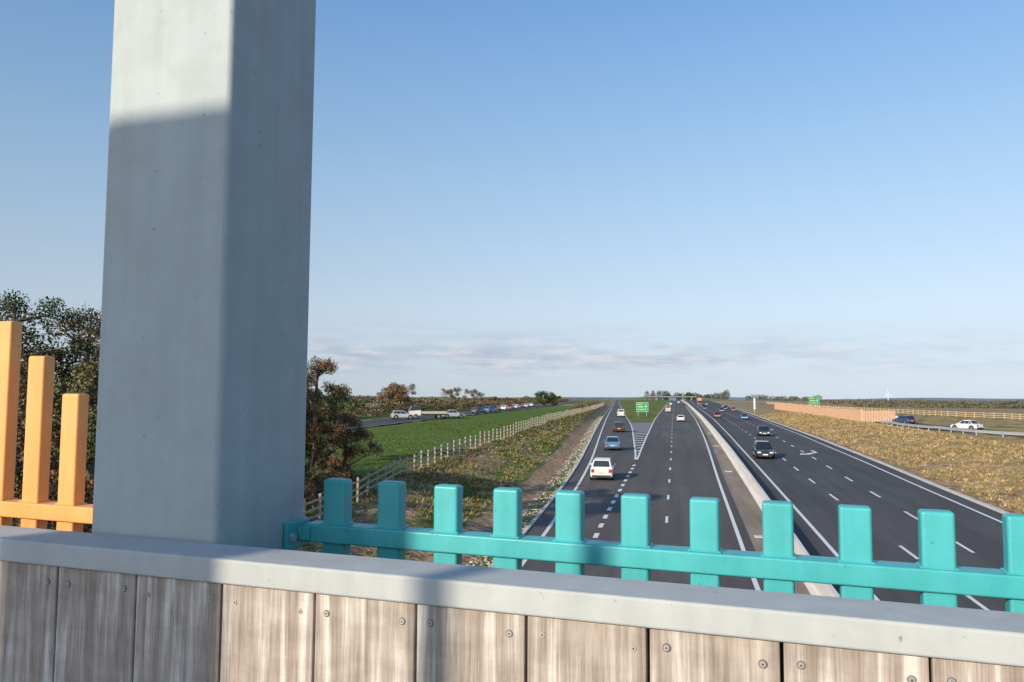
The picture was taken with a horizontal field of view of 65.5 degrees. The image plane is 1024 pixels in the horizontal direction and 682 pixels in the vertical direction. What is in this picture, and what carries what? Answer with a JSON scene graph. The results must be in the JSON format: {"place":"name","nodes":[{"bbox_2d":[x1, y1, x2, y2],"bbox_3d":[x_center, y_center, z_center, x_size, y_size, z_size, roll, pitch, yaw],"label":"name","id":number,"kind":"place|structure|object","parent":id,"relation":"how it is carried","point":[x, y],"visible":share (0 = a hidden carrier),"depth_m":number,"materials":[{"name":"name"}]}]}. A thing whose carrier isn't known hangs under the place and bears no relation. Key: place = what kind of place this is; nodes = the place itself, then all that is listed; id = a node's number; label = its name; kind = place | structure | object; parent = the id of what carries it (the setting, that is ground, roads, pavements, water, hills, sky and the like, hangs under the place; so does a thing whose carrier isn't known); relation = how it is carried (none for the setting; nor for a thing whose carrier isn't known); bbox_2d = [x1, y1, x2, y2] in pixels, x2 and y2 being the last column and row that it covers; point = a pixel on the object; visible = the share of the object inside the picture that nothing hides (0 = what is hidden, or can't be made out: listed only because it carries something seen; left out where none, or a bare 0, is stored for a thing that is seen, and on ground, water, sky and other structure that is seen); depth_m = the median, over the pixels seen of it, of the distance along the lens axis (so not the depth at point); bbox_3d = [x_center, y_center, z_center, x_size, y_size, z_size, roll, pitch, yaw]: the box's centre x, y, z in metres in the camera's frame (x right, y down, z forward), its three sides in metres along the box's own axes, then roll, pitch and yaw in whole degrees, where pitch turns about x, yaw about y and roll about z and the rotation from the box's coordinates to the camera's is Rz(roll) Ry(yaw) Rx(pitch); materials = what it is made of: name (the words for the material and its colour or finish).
{"place":"outdoors","nodes":[
{"label":"outdoors","id":0,"kind":"place"},
{"bbox_2d":[303,409,594,557],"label":"bank grass","id":1,"kind":"structure","parent":0,"point":[565,421],"depth_m":63.10,"materials":[{"name":"plant"}]},
{"bbox_2d":[339,401,584,429],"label":"side road","id":2,"kind":"structure","parent":0,"point":[374,422],"depth_m":135.96,"materials":[{"name":"grey asphalt"}]},
{"bbox_2d":[390,410,414,419],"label":"hatchback car","id":3,"kind":"object","parent":2,"relation":"on","point":[396,414],"visible":0.98,"depth_m":136.06,"materials":[{"name":"grey paint"}]},
{"bbox_2d":[408,406,445,418],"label":"flatbed truck","id":4,"kind":"object","parent":2,"relation":"on","point":[416,411],"visible":0.85,"depth_m":141.13,"materials":[{"name":"white paint"}]},
{"bbox_2d":[441,410,464,417],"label":"saloon car","id":5,"kind":"object","parent":2,"relation":"on","point":[451,413],"visible":0.88,"depth_m":146.69,"materials":[{"name":"grey paint"}]},
{"bbox_2d":[471,407,485,413],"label":"suv","id":6,"kind":"object","parent":2,"relation":"on","point":[478,410],"visible":1,"depth_m":185.09,"materials":[{"name":"blue paint"}]},
{"bbox_2d":[484,406,497,412],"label":"hatchback car","id":7,"kind":"object","parent":2,"relation":"on","point":[490,409],"visible":0.85,"depth_m":192.81,"materials":[{"name":"blue paint"}]},
{"bbox_2d":[501,405,509,409],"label":"suv","id":8,"kind":"object","parent":2,"relation":"on","point":[504,407],"visible":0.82,"depth_m":228.34,"materials":[{"name":"white paint"}]},
{"bbox_2d":[0,0,1023,398],"label":"sky","id":9,"kind":"structure","parent":0,"point":[510,198],"materials":[{"name":"blue"}]},
{"bbox_2d":[58,392,1023,401],"bbox_3d":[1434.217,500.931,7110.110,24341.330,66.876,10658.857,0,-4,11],"label":"hills","id":10,"kind":"structure","parent":0,"point":[884,399],"depth_m":7654.58,"materials":[{"name":"green plant"}]},
{"bbox_2d":[61,396,1023,566],"bbox_3d":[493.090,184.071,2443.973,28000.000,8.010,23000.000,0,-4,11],"label":"ground","id":11,"kind":"structure","parent":0,"point":[532,484],"depth_m":80.89,"materials":[{"name":"plant"}]},
{"bbox_2d":[16,363,27,453],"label":"broadleaf tree","id":12,"kind":"object","parent":11,"relation":"on","point":[25,383],"visible":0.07,"depth_m":30.75,"materials":[{"name":"green plant"}]},
{"bbox_2d":[12,452,57,524],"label":"broadleaf tree","id":13,"kind":"object","parent":11,"relation":"on","point":[19,465],"visible":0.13,"depth_m":24.68,"materials":[{"name":"green plant"}]},
{"bbox_2d":[16,387,61,479],"bbox_3d":[-17.293,4.909,28.430,4.759,6.642,5.288,0,-4,11],"label":"broadleaf tree","id":14,"kind":"object","parent":11,"relation":"on","point":[21,431],"visible":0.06,"depth_m":28.58,"materials":[{"name":"green plant"}]},
{"bbox_2d":[0,289,98,444],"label":"pine tree","id":15,"kind":"object","parent":11,"relation":"on","point":[12,307],"visible":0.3,"depth_m":37.58,"materials":[{"name":"green plant"}]},
{"bbox_2d":[0,297,98,449],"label":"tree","id":16,"kind":"object","parent":11,"relation":"on","point":[43,336],"visible":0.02,"depth_m":43.21,"materials":[{"name":"green plant"}]},
{"bbox_2d":[12,468,93,532],"bbox_3d":[-13.457,5.797,22.884,3.564,4.164,4.110,0,-4,11],"label":"broadleaf tree","id":17,"kind":"object","parent":11,"relation":"on","point":[53,494],"visible":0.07,"depth_m":23.09,"materials":[{"name":"green plant"}]},
{"bbox_2d":[12,448,93,532],"bbox_3d":[-22.867,6.501,38.495,10.596,4.655,46.964,2,-4,-19],"label":"hedge","id":18,"kind":"object","parent":11,"relation":"on","point":[22,482],"depth_m":24.66,"materials":[{"name":"green plant"}]},
{"bbox_2d":[16,354,95,475],"bbox_3d":[-21.963,4.266,34.501,6.558,8.694,6.516,1,-4,-12],"label":"broadleaf tree","id":19,"kind":"object","parent":11,"relation":"on","point":[22,374],"visible":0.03,"depth_m":34.33,"materials":[{"name":"green plant"}]},
{"bbox_2d":[18,359,98,531],"bbox_3d":[-14.774,4.384,27.735,4.091,7.554,4.147,-3,-6,43],"label":"broadleaf tree","id":20,"kind":"object","parent":11,"relation":"on","point":[85,376],"visible":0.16,"depth_m":27.58,"materials":[{"name":"green plant"}]},
{"bbox_2d":[23,305,101,467],"bbox_3d":[-20.816,3.336,38.998,6.576,10.881,6.102,0,-4,11],"label":"pine tree","id":21,"kind":"object","parent":11,"relation":"on","point":[88,339],"visible":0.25,"depth_m":38.24,"materials":[{"name":"green plant"}]},
{"bbox_2d":[304,390,326,475],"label":"autumn tree","id":22,"kind":"object","parent":11,"relation":"on","point":[309,409],"visible":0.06,"depth_m":46.70,"materials":[{"name":"brown plant"}]},
{"bbox_2d":[304,466,343,510],"bbox_3d":[-10.163,7.586,40.337,2.703,2.485,2.600,0,-4,11],"label":"shrub","id":23,"kind":"object","parent":11,"relation":"on","point":[313,479],"visible":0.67,"depth_m":40.39,"materials":[{"name":"green plant"}]},
{"bbox_2d":[304,421,349,500],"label":"autumn tree","id":24,"kind":"object","parent":11,"relation":"on","point":[314,436],"visible":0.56,"depth_m":43.62,"materials":[{"name":"brown plant"}]},
{"bbox_2d":[304,355,352,496],"bbox_3d":[-11.090,4.944,45.105,3.696,8.307,4.049,0,-4,11],"label":"autumn tree","id":25,"kind":"object","parent":11,"relation":"on","point":[318,368],"visible":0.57,"depth_m":45.09,"materials":[{"name":"brown plant"}]},
{"bbox_2d":[309,383,366,463],"bbox_3d":[-14.226,6.573,62.513,4.907,6.627,5.560,0,-4,11],"label":"pine tree","id":26,"kind":"object","parent":11,"relation":"on","point":[347,406],"visible":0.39,"depth_m":62.74,"materials":[{"name":"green plant"}]},
{"bbox_2d":[305,409,382,485],"bbox_3d":[-10.037,6.582,47.186,4.334,5.303,3.716,0,-4,11],"label":"autumn tree","id":27,"kind":"object","parent":11,"relation":"on","point":[349,453],"visible":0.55,"depth_m":47.06,"materials":[{"name":"brown plant"}]},
{"bbox_2d":[313,395,467,402],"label":"distant hedgerow","id":28,"kind":"object","parent":11,"relation":"on","point":[367,399],"visible":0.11,"depth_m":457.65,"materials":[{"name":"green plant"}]},
{"bbox_2d":[376,386,410,408],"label":"autumn tree","id":29,"kind":"object","parent":11,"relation":"on","point":[394,395],"visible":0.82,"depth_m":179.12,"materials":[{"name":"brown plant"}]},
{"bbox_2d":[375,382,415,406],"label":"autumn tree","id":30,"kind":"object","parent":11,"relation":"on","point":[389,387],"visible":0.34,"depth_m":193.25,"materials":[{"name":"brown plant"}]},
{"bbox_2d":[390,385,416,405],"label":"autumn tree","id":31,"kind":"object","parent":11,"relation":"on","point":[413,392],"visible":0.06,"depth_m":209.74,"materials":[{"name":"brown plant"}]},
{"bbox_2d":[356,395,452,398],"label":"distant hedgerow","id":32,"kind":"object","parent":11,"relation":"on","point":[372,396],"visible":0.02,"depth_m":665.95,"materials":[{"name":"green plant"}]},
{"bbox_2d":[305,420,540,512],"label":"field grass","id":33,"kind":"structure","parent":11,"relation":"on","point":[384,447],"depth_m":86.85,"materials":[{"name":"green plant"}]},
{"bbox_2d":[306,398,568,420],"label":"hedge","id":34,"kind":"object","parent":11,"relation":"on","point":[365,409],"visible":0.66,"depth_m":199.97,"materials":[{"name":"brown plant"}]},
{"bbox_2d":[362,396,518,399],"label":"distant hedgerow","id":35,"kind":"object","parent":11,"relation":"on","point":[449,396],"visible":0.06,"depth_m":860.88,"materials":[{"name":"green plant"}]},
{"bbox_2d":[440,387,462,409],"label":"bare tree","id":36,"kind":"object","parent":11,"relation":"on","point":[450,391],"visible":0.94,"depth_m":221.34,"materials":[{"name":"brown plant"}]},
{"bbox_2d":[303,402,603,519],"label":"post and rail fence","id":37,"kind":"object","parent":11,"relation":"on","point":[560,413],"visible":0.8,"depth_m":61.99,"materials":[{"name":"brown wood"}]},
{"bbox_2d":[462,388,484,406],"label":"bare tree","id":38,"kind":"object","parent":11,"relation":"on","point":[475,391],"visible":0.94,"depth_m":231.00,"materials":[{"name":"brown plant"}]},
{"bbox_2d":[418,396,618,399],"bbox_3d":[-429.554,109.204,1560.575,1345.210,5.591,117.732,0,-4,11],"label":"distant hedgerow","id":39,"kind":"object","parent":11,"relation":"on","point":[568,398],"visible":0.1,"depth_m":1461.15,"materials":[{"name":"green plant"}]},
{"bbox_2d":[479,396,568,400],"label":"distant hedgerow","id":40,"kind":"object","parent":11,"relation":"on","point":[503,398],"visible":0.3,"depth_m":691.26,"materials":[{"name":"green plant"}]},
{"bbox_2d":[467,416,602,566],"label":"gravel","id":41,"kind":"structure","parent":11,"relation":"on","point":[550,488],"depth_m":62.33,"materials":[{"name":"beige gravel"}]},
{"bbox_2d":[532,391,552,405],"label":"pine tree","id":42,"kind":"object","parent":11,"relation":"on","point":[540,395],"visible":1,"depth_m":332.20,"materials":[{"name":"green plant"}]},
{"bbox_2d":[491,403,612,566],"bbox_3d":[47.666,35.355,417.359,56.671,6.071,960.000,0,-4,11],"label":"kerb","id":43,"kind":"structure","parent":11,"relation":"on","point":[531,523],"depth_m":55.57,"materials":[{"name":"concrete"}]},
{"bbox_2d":[545,392,560,405],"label":"broadleaf tree","id":44,"kind":"object","parent":11,"relation":"on","point":[554,397],"visible":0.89,"depth_m":336.63,"materials":[{"name":"green plant"}]},
{"bbox_2d":[572,401,600,410],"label":"scrub","id":45,"kind":"object","parent":11,"relation":"on","point":[583,405],"visible":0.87,"depth_m":253.83,"materials":[{"name":"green plant"}]},
{"bbox_2d":[636,402,647,415],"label":"direction sign","id":46,"kind":"object","parent":11,"relation":"on","point":[641,406],"visible":0.88,"depth_m":229.32,"materials":[{"name":"green metal"}]},
{"bbox_2d":[611,396,736,400],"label":"motorway overbridge","id":47,"kind":"object","parent":11,"relation":"on","point":[703,398],"visible":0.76,"depth_m":1212.60,"materials":[{"name":"concrete"}]},
{"bbox_2d":[644,389,729,399],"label":"distant tree line","id":48,"kind":"object","parent":11,"relation":"on","point":[714,395],"visible":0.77,"depth_m":1275.89,"materials":[{"name":"green plant"}]},
{"bbox_2d":[680,400,810,594],"bbox_3d":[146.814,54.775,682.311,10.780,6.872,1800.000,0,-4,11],"label":"central reservation","id":49,"kind":"structure","parent":11,"relation":"on","point":[749,509],"depth_m":54.87,"materials":[{"name":"grey concrete"}]},
{"bbox_2d":[725,471,762,537],"bbox_3d":[22.483,12.610,85.568,0.694,1.696,90.619,-1,-4,12],"label":"drain cover","id":50,"kind":"object","parent":49,"relation":"on","point":[758,536],"visible":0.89,"depth_m":41.54,"materials":[{"name":"concrete"}]},
{"bbox_2d":[681,400,839,596],"bbox_3d":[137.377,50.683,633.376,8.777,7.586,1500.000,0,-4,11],"label":"concrete median barrier","id":51,"kind":"object","parent":49,"relation":"on","point":[758,493],"visible":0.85,"depth_m":56.56,"materials":[{"name":"grey concrete"}]},
{"bbox_2d":[744,394,821,400],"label":"distant tree line","id":52,"kind":"object","parent":11,"relation":"on","point":[763,397],"visible":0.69,"depth_m":1429.98,"materials":[{"name":"green plant"}]},
{"bbox_2d":[809,397,818,404],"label":"direction sign","id":53,"kind":"object","parent":11,"relation":"on","point":[813,400],"visible":0.88,"depth_m":298.67,"materials":[{"name":"green metal"}]},
{"bbox_2d":[774,402,894,421],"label":"timber noise barrier","id":54,"kind":"object","parent":11,"relation":"on","point":[861,415],"visible":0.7,"depth_m":177.07,"materials":[{"name":"beige wood"}]},
{"bbox_2d":[713,401,1008,513],"bbox_3d":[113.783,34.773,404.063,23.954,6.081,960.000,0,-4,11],"label":"kerb","id":55,"kind":"structure","parent":11,"relation":"on","point":[949,490],"depth_m":66.56,"materials":[{"name":"concrete"}]},
{"bbox_2d":[759,398,1019,401],"bbox_3d":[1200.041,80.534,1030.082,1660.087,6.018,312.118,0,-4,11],"label":"distant hedgerow","id":56,"kind":"object","parent":11,"relation":"on","point":[895,400],"visible":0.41,"depth_m":1267.00,"materials":[{"name":"green plant"}]},
{"bbox_2d":[758,412,1023,513],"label":"dry grass","id":57,"kind":"structure","parent":11,"relation":"on","point":[789,417],"depth_m":88.28,"materials":[{"name":"plant"}]},
{"bbox_2d":[766,402,1023,418],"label":"post and rail fence","id":58,"kind":"object","parent":11,"relation":"on","point":[974,414],"visible":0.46,"depth_m":205.38,"materials":[{"name":"beige wood"}]},
{"bbox_2d":[773,398,1023,402],"bbox_3d":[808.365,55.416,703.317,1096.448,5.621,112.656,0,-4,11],"label":"distant hedgerow","id":59,"kind":"object","parent":11,"relation":"on","point":[793,400],"visible":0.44,"depth_m":821.64,"materials":[{"name":"green plant"}]},
{"bbox_2d":[821,398,1023,404],"bbox_3d":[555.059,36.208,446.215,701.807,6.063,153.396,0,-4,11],"label":"distant hedgerow","id":60,"kind":"object","parent":11,"relation":"on","point":[932,402],"visible":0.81,"depth_m":553.73,"materials":[{"name":"green plant"}]},
{"bbox_2d":[852,401,1023,408],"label":"distant hedgerow","id":61,"kind":"object","parent":11,"relation":"on","point":[939,405],"visible":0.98,"depth_m":381.55,"materials":[{"name":"green plant"}]},
{"bbox_2d":[881,421,1023,436],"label":"crash barrier","id":62,"kind":"object","parent":11,"relation":"on","point":[967,430],"visible":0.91,"depth_m":112.20,"materials":[{"name":"silver metal"}]},
{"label":"bridge deck","id":63,"kind":"structure","parent":11,"relation":"on","visible":0},
{"bbox_2d":[92,0,315,550],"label":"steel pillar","id":64,"kind":"structure","parent":63,"relation":"on","point":[201,413],"depth_m":1.54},
{"bbox_2d":[0,321,92,531],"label":"orange railing","id":65,"kind":"object","parent":64,"relation":"attached to","point":[69,510],"visible":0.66,"depth_m":1.94,"materials":[{"name":"paint"}]},
{"bbox_2d":[283,478,1023,612],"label":"teal railing","id":66,"kind":"object","parent":64,"relation":"attached to","point":[936,575],"visible":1,"depth_m":1.44,"materials":[{"name":"metal"}]},
{"bbox_2d":[0,525,1023,681],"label":"timber parapet","id":67,"kind":"structure","parent":63,"relation":"on","point":[83,607],"depth_m":1.19,"materials":[{"name":"wood"}]},
{"bbox_2d":[522,400,762,590],"bbox_3d":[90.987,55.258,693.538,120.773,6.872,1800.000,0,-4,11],"label":"carriageway road","id":68,"kind":"structure","parent":0,"point":[690,474],"depth_m":60.92,"materials":[{"name":"grey asphalt"}]},
{"bbox_2d":[590,458,615,479],"bbox_3d":[7.546,10.582,66.229,2.120,1.738,4.440,0,-4,9],"label":"suv","id":69,"kind":"object","parent":68,"relation":"on","point":[602,467],"visible":0.99,"depth_m":64.19,"materials":[{"name":"white paint"}]},
{"bbox_2d":[604,436,620,450],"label":"hatchback car","id":70,"kind":"object","parent":68,"relation":"on","point":[612,442],"visible":0.98,"depth_m":91.95,"materials":[{"name":"blue paint"}]},
{"bbox_2d":[612,422,624,431],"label":"suv","id":71,"kind":"object","parent":68,"relation":"on","point":[618,426],"visible":1,"depth_m":131.41,"materials":[{"name":"grey paint"}]},
{"bbox_2d":[617,409,624,416],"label":"van","id":72,"kind":"object","parent":68,"relation":"on","point":[620,412],"visible":1,"depth_m":216.21,"materials":[{"name":"white paint"}]},
{"bbox_2d":[665,406,670,411],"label":"van","id":73,"kind":"object","parent":68,"relation":"on","point":[667,408],"visible":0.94,"depth_m":277.30,"materials":[{"name":"beige paint"}]},
{"bbox_2d":[676,415,684,421],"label":"hatchback car","id":74,"kind":"object","parent":68,"relation":"on","point":[680,417],"visible":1,"depth_m":181.29,"materials":[{"name":"white paint"}]},
{"bbox_2d":[522,400,1001,609],"bbox_3d":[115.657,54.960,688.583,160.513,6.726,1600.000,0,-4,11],"label":"road markings","id":75,"kind":"object","parent":68,"relation":"on","point":[754,580],"visible":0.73,"depth_m":56.73,"materials":[{"name":"paint"}]},
{"bbox_2d":[683,400,1005,611],"bbox_3d":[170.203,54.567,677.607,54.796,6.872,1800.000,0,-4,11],"label":"carriageway road","id":76,"kind":"structure","parent":0,"point":[894,525],"depth_m":55.33,"materials":[{"name":"grey asphalt"}]},
{"bbox_2d":[697,398,701,404],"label":"lorry","id":77,"kind":"object","parent":76,"relation":"on","point":[699,400],"visible":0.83,"depth_m":483.62,"materials":[{"name":"brown paint"}]},
{"bbox_2d":[714,412,720,417],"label":"hatchback car","id":78,"kind":"object","parent":76,"relation":"on","point":[717,414],"visible":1,"depth_m":216.07,"materials":[{"name":"red paint"}]},
{"bbox_2d":[740,413,748,418],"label":"hatchback car","id":79,"kind":"object","parent":76,"relation":"on","point":[744,415],"visible":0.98,"depth_m":200.08,"materials":[{"name":"blue paint"}]},
{"bbox_2d":[752,441,774,458],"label":"suv","id":80,"kind":"object","parent":76,"relation":"on","point":[762,449],"visible":1,"depth_m":82.51,"materials":[{"name":"grey paint"}]},
{"bbox_2d":[756,426,770,435],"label":"saloon car","id":81,"kind":"object","parent":76,"relation":"on","point":[763,430],"visible":0.99,"depth_m":121.86,"materials":[{"name":"grey paint"}]},
{"bbox_2d":[865,419,1022,435],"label":"side road","id":82,"kind":"structure","parent":0,"point":[919,423],"depth_m":124.58,"materials":[{"name":"grey asphalt"}]},
{"bbox_2d":[892,415,915,423],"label":"hatchback car","id":83,"kind":"object","parent":82,"relation":"on","point":[905,419],"visible":0.91,"depth_m":146.46,"materials":[{"name":"blue paint"}]},
{"bbox_2d":[950,420,983,430],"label":"saloon car","id":84,"kind":"object","parent":82,"relation":"on","point":[969,424],"visible":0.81,"depth_m":119.27,"materials":[{"name":"white paint"}]}
]}

